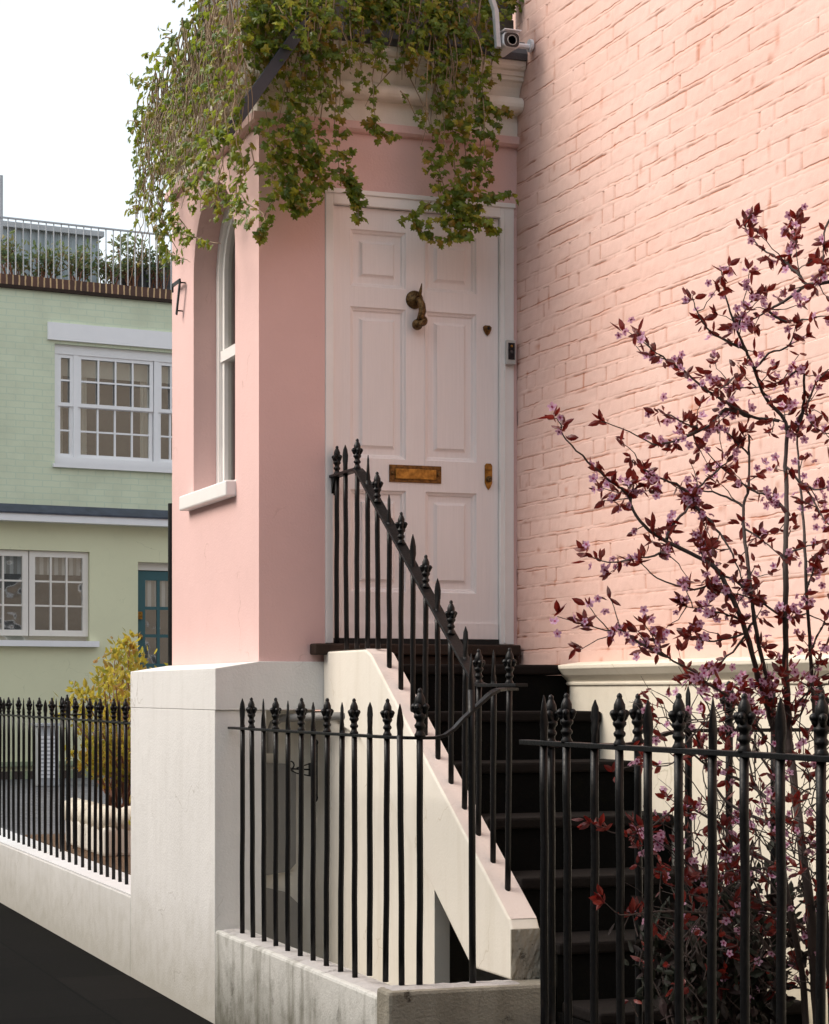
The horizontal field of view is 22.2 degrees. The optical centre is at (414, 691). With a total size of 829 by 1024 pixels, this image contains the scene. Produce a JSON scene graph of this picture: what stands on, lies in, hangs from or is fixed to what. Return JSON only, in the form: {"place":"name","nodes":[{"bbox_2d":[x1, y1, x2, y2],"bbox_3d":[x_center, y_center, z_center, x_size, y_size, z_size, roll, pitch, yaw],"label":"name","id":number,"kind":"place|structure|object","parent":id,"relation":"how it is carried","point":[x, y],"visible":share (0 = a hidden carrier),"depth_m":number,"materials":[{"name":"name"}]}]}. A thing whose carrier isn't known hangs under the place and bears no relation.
{"place":"outdoors","nodes":[
{"label":"outdoors","id":0,"kind":"place"},
{"bbox_2d":[1,777,122,834],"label":"courtyard","id":1,"kind":"structure","parent":0,"point":[48,799],"depth_m":21.18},
{"bbox_2d":[31,723,59,785],"bbox_3d":[-4.322,0.733,24.725,0.280,0.733,0.450,0,0,-20],"label":"utility cabinet","id":2,"kind":"object","parent":1,"relation":"on","point":[42,754],"visible":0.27,"depth_m":24.55,"materials":[{"name":"metal"}]},
{"bbox_2d":[25,834,130,874],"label":"garden soil","id":3,"kind":"structure","parent":1,"relation":"on","point":[86,857],"depth_m":13.80,"materials":[{"name":"brown soil"}]},
{"bbox_2d":[54,694,87,851],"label":"garden railings","id":4,"kind":"object","parent":3,"relation":"on","point":[66,699],"visible":0.46,"depth_m":14.24,"materials":[{"name":"black metal"}]},
{"bbox_2d":[65,798,130,855],"bbox_3d":[-1.848,0.912,14.472,0.940,0.335,1.408,0,0,-20],"label":"stone planter","id":5,"kind":"object","parent":3,"relation":"on","point":[103,819],"visible":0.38,"depth_m":13.81,"materials":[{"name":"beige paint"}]},
{"bbox_2d":[49,627,167,808],"bbox_3d":[-2.026,0.223,14.707,0.994,1.370,1.915,0,0,-20],"label":"bush","id":6,"kind":"object","parent":5,"relation":"on","point":[110,685],"visible":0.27,"depth_m":14.48,"materials":[{"name":"yellow plant"}]},
{"bbox_2d":[128,752,130,825],"bbox_3d":[-1.433,0.493,12.968,0.659,1.171,1.111,0,0,-20],"label":"bush","id":7,"kind":"object","parent":3,"relation":"on","point":[129,821],"depth_m":13.14,"materials":[{"name":"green plant"}]},
{"bbox_2d":[131,0,828,1023],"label":"pink house","id":8,"kind":"structure","parent":1,"relation":"on","point":[647,154],"depth_m":9.65,"materials":[{"name":"paint"}]},
{"bbox_2d":[168,503,173,665],"bbox_3d":[-1.287,-0.560,11.199,0.042,0.880,0.044,0,0,-20],"label":"downpipe","id":9,"kind":"object","parent":8,"relation":"attached to","point":[169,584],"visible":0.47,"depth_m":11.18,"materials":[{"name":"black metal"}]},
{"bbox_2d":[171,278,185,314],"bbox_3d":[-1.220,-2.037,10.924,0.035,0.177,0.176,0,0,-20],"label":"house number","id":10,"kind":"object","parent":8,"relation":"attached to","point":[176,282],"visible":1,"depth_m":10.89,"materials":[{"name":"black metal"}]},
{"bbox_2d":[216,200,234,483],"bbox_3d":[-0.847,-1.731,10.396,0.060,1.520,0.782,0,0,-20],"label":"window frame","id":11,"kind":"structure","parent":8,"relation":"in","point":[225,353],"depth_m":10.68,"materials":[{"name":"paint"}]},
{"bbox_2d":[216,11,318,140],"bbox_3d":[-0.649,-2.738,9.357,0.530,0.693,0.044,0,0,-35],"label":"roof edge","id":12,"kind":"object","parent":8,"relation":"attached to","point":[267,76],"visible":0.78,"depth_m":9.34,"materials":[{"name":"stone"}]},
{"bbox_2d":[266,763,295,874],"bbox_3d":[-0.667,0.595,9.833,0.232,0.541,0.027,0,0,-20],"label":"grey board","id":13,"kind":"object","parent":8,"relation":"attached to","point":[269,824],"visible":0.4,"depth_m":9.83,"materials":[{"name":"paint"}]},
{"bbox_2d":[266,888,297,948],"bbox_3d":[-0.655,1.291,9.827,0.261,0.808,0.047,0,0,-20],"label":"cellar hatch","id":14,"kind":"object","parent":8,"relation":"attached to","point":[281,918],"visible":0.25,"depth_m":9.82,"materials":[{"name":"grey paint"}]},
{"bbox_2d":[291,739,318,801],"bbox_3d":[-0.518,0.365,9.742,0.157,0.293,0.032,0,0,-20],"label":"door handle","id":15,"kind":"object","parent":8,"relation":"attached to","point":[308,769],"depth_m":9.75,"materials":[{"name":"black metal"}]},
{"bbox_2d":[266,712,344,752],"bbox_3d":[-0.481,0.186,9.575,0.503,0.194,0.056,0,0,41],"label":"drain pipe","id":16,"kind":"object","parent":8,"relation":"attached to","point":[335,716],"visible":0.57,"depth_m":9.64,"materials":[{"name":"grey paint"}]},
{"bbox_2d":[124,0,523,282],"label":"ivy","id":17,"kind":"object","parent":8,"relation":"attached to","point":[256,19],"visible":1,"depth_m":9.60,"materials":[{"name":"green plant"}]},
{"bbox_2d":[333,205,497,639],"bbox_3d":[0.013,-1.249,9.877,0.829,2.003,0.128,0,0,-20],"label":"door","id":18,"kind":"structure","parent":8,"relation":"in","point":[415,321],"depth_m":9.90,"materials":[{"name":"paint"}]},
{"bbox_2d":[329,438,527,890],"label":"stair railings","id":19,"kind":"object","parent":8,"relation":"attached to","point":[444,621],"visible":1,"depth_m":8.69,"materials":[{"name":"black metal"}]},
{"bbox_2d":[476,968,510,980],"bbox_3d":[0.471,1.610,8.927,0.500,1.780,0.035,0,0,-20],"label":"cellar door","id":20,"kind":"structure","parent":8,"relation":"in","point":[481,975],"depth_m":8.85,"materials":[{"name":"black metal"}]},
{"bbox_2d":[489,0,500,48],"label":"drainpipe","id":21,"kind":"object","parent":8,"relation":"attached to","point":[496,23],"visible":1,"depth_m":9.71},
{"bbox_2d":[505,340,515,364],"bbox_3d":[0.456,-1.611,10.007,0.047,0.115,0.036,0,0,-20],"label":"video doorbell","id":22,"kind":"object","parent":8,"relation":"attached to","point":[510,352],"visible":1,"depth_m":10.00,"materials":[{"name":"silver metal"}]},
{"bbox_2d":[490,28,533,56],"bbox_3d":[0.468,-3.009,9.804,0.183,0.080,0.180,0,0,-20],"label":"security camera","id":23,"kind":"object","parent":8,"relation":"attached to","point":[510,40],"visible":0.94,"depth_m":9.73,"materials":[{"name":"white plastic"}]},
{"bbox_2d":[0,273,171,779],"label":"green house","id":24,"kind":"structure","parent":0,"point":[85,433],"depth_m":27.05,"materials":[{"name":"paint"}]},
{"bbox_2d":[0,175,2,273],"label":"terrace post","id":25,"kind":"object","parent":24,"relation":"on","point":[1,195],"visible":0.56,"depth_m":27.06,"materials":[{"name":"metal"}]},
{"bbox_2d":[1,230,29,274],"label":"terrace shrub","id":26,"kind":"object","parent":24,"relation":"on","point":[4,256],"visible":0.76,"depth_m":26.99,"materials":[{"name":"green plant"}]},
{"bbox_2d":[11,240,82,278],"bbox_3d":[-4.736,-5.495,27.175,0.929,0.682,0.400,0,0,-12],"label":"terrace shrub","id":27,"kind":"object","parent":24,"relation":"on","point":[42,265],"visible":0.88,"depth_m":27.16,"materials":[{"name":"green plant"}]},
{"bbox_2d":[0,550,98,646],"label":"lower window","id":28,"kind":"structure","parent":24,"relation":"in","point":[25,563],"depth_m":26.82,"materials":[{"name":"beige paint"}]},
{"bbox_2d":[3,221,103,282],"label":"terrace shed","id":29,"kind":"structure","parent":24,"relation":"on","point":[42,234],"depth_m":28.01,"materials":[{"name":"grey"}]},
{"bbox_2d":[56,238,103,281],"bbox_3d":[-4.334,-5.531,27.394,0.688,0.753,0.542,0,0,-20],"label":"terrace shrub","id":30,"kind":"object","parent":24,"relation":"on","point":[87,268],"visible":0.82,"depth_m":27.38,"materials":[{"name":"green plant"}]},
{"bbox_2d":[0,216,171,288],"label":"terrace railing","id":31,"kind":"object","parent":24,"relation":"on","point":[61,224],"visible":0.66,"depth_m":27.05,"materials":[{"name":"metal"}]},
{"bbox_2d":[88,249,132,284],"bbox_3d":[-3.950,-5.492,27.576,0.686,0.674,0.462,0,0,-32],"label":"terrace shrub","id":32,"kind":"object","parent":24,"relation":"on","point":[109,272],"visible":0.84,"depth_m":27.56,"materials":[{"name":"green plant"}]},
{"bbox_2d":[52,344,171,472],"bbox_3d":[-3.723,-3.642,27.345,2.073,1.573,0.262,0,0,-28],"label":"upper window","id":33,"kind":"structure","parent":24,"relation":"in","point":[80,363],"depth_m":27.26,"materials":[{"name":"white paint"}]},
{"bbox_2d":[114,263,147,286],"bbox_3d":[-3.808,-5.364,28.115,0.388,0.609,0.440,0,0,-28],"label":"terrace planter","id":34,"kind":"object","parent":24,"relation":"on","point":[123,282],"visible":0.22,"depth_m":27.98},
{"bbox_2d":[107,232,153,286],"bbox_3d":[-3.713,-5.624,27.750,0.633,0.937,0.502,0,0,-20],"label":"terrace shrub","id":35,"kind":"object","parent":34,"relation":"in","point":[131,249],"visible":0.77,"depth_m":27.73,"materials":[{"name":"green plant"}]},
{"bbox_2d":[138,571,167,668],"bbox_3d":[-3.189,-0.249,27.716,0.990,2.659,0.130,0,0,-28],"label":"door","id":36,"kind":"structure","parent":24,"relation":"in","point":[152,585],"depth_m":27.63,"materials":[{"name":"teal paint"}]},
{"bbox_2d":[137,239,170,288],"bbox_3d":[-3.370,-5.598,27.976,0.490,0.886,0.633,0,0,38],"label":"terrace shrub","id":37,"kind":"object","parent":24,"relation":"on","point":[159,266],"visible":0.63,"depth_m":27.87,"materials":[{"name":"green plant"}]},
{"bbox_2d":[146,263,170,289],"bbox_3d":[-3.367,-5.385,28.352,0.518,0.650,0.440,0,0,-28],"label":"terrace planter","id":38,"kind":"object","parent":24,"relation":"on","point":[168,284],"visible":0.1,"depth_m":28.16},
{"bbox_2d":[0,0,197,283],"label":"sky","id":39,"kind":"structure","parent":0,"point":[68,98],"materials":[{"name":"white"}]},
{"bbox_2d":[0,903,212,1023],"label":"pavement","id":40,"kind":"structure","parent":0,"point":[47,976],"depth_m":10.67,"materials":[{"name":"black asphalt"}]},
{"bbox_2d":[0,828,130,975],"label":"wall","id":41,"kind":"structure","parent":40,"relation":"on","point":[86,909],"depth_m":12.69,"materials":[{"name":"white paint"}]},
{"bbox_2d":[0,697,130,884],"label":"street railings","id":42,"kind":"object","parent":41,"relation":"on","point":[89,706],"visible":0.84,"depth_m":13.22,"materials":[{"name":"black metal"}]},
{"bbox_2d":[215,928,388,1023],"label":"area wall","id":43,"kind":"structure","parent":40,"relation":"on","point":[258,980],"depth_m":8.58,"materials":[{"name":"white paint"}]},
{"bbox_2d":[228,653,518,985],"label":"area railings","id":44,"kind":"object","parent":43,"relation":"on","point":[419,707],"visible":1,"depth_m":8.05,"materials":[{"name":"black metal"}]},
{"bbox_2d":[377,979,540,1023],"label":"end wall","id":45,"kind":"structure","parent":40,"relation":"on","point":[500,1002],"depth_m":7.41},
{"bbox_3d":[2.014,1.372,3.731,1.430,0.655,5.900,0,0,-20],"label":"bed wall","id":46,"kind":"object","parent":40,"relation":"on","visible":0},
{"bbox_2d":[519,693,828,1023],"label":"bed railings","id":47,"kind":"object","parent":46,"relation":"on","point":[744,716],"visible":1,"depth_m":5.32,"materials":[{"name":"black metal"}]},
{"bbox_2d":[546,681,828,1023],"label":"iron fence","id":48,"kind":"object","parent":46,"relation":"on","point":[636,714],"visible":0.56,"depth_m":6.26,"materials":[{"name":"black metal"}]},
{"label":"path","id":49,"kind":"structure","parent":0,"visible":0},
{"bbox_2d":[324,649,801,1023],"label":"front steps","id":50,"kind":"structure","parent":49,"relation":"on","point":[508,934],"depth_m":8.32,"materials":[{"name":"stone"}]},
{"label":"flower bed","id":51,"kind":"structure","parent":0,"visible":0},
{"bbox_2d":[538,202,828,1023],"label":"plum tree","id":52,"kind":"object","parent":51,"relation":"on","point":[689,496],"visible":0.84,"depth_m":5.85,"materials":[{"name":"purple plant"}]},
{"bbox_2d":[608,839,816,1023],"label":"shrub","id":53,"kind":"object","parent":51,"relation":"on","point":[727,1011],"visible":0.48,"depth_m":6.03,"materials":[{"name":"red plant"}]}
]}

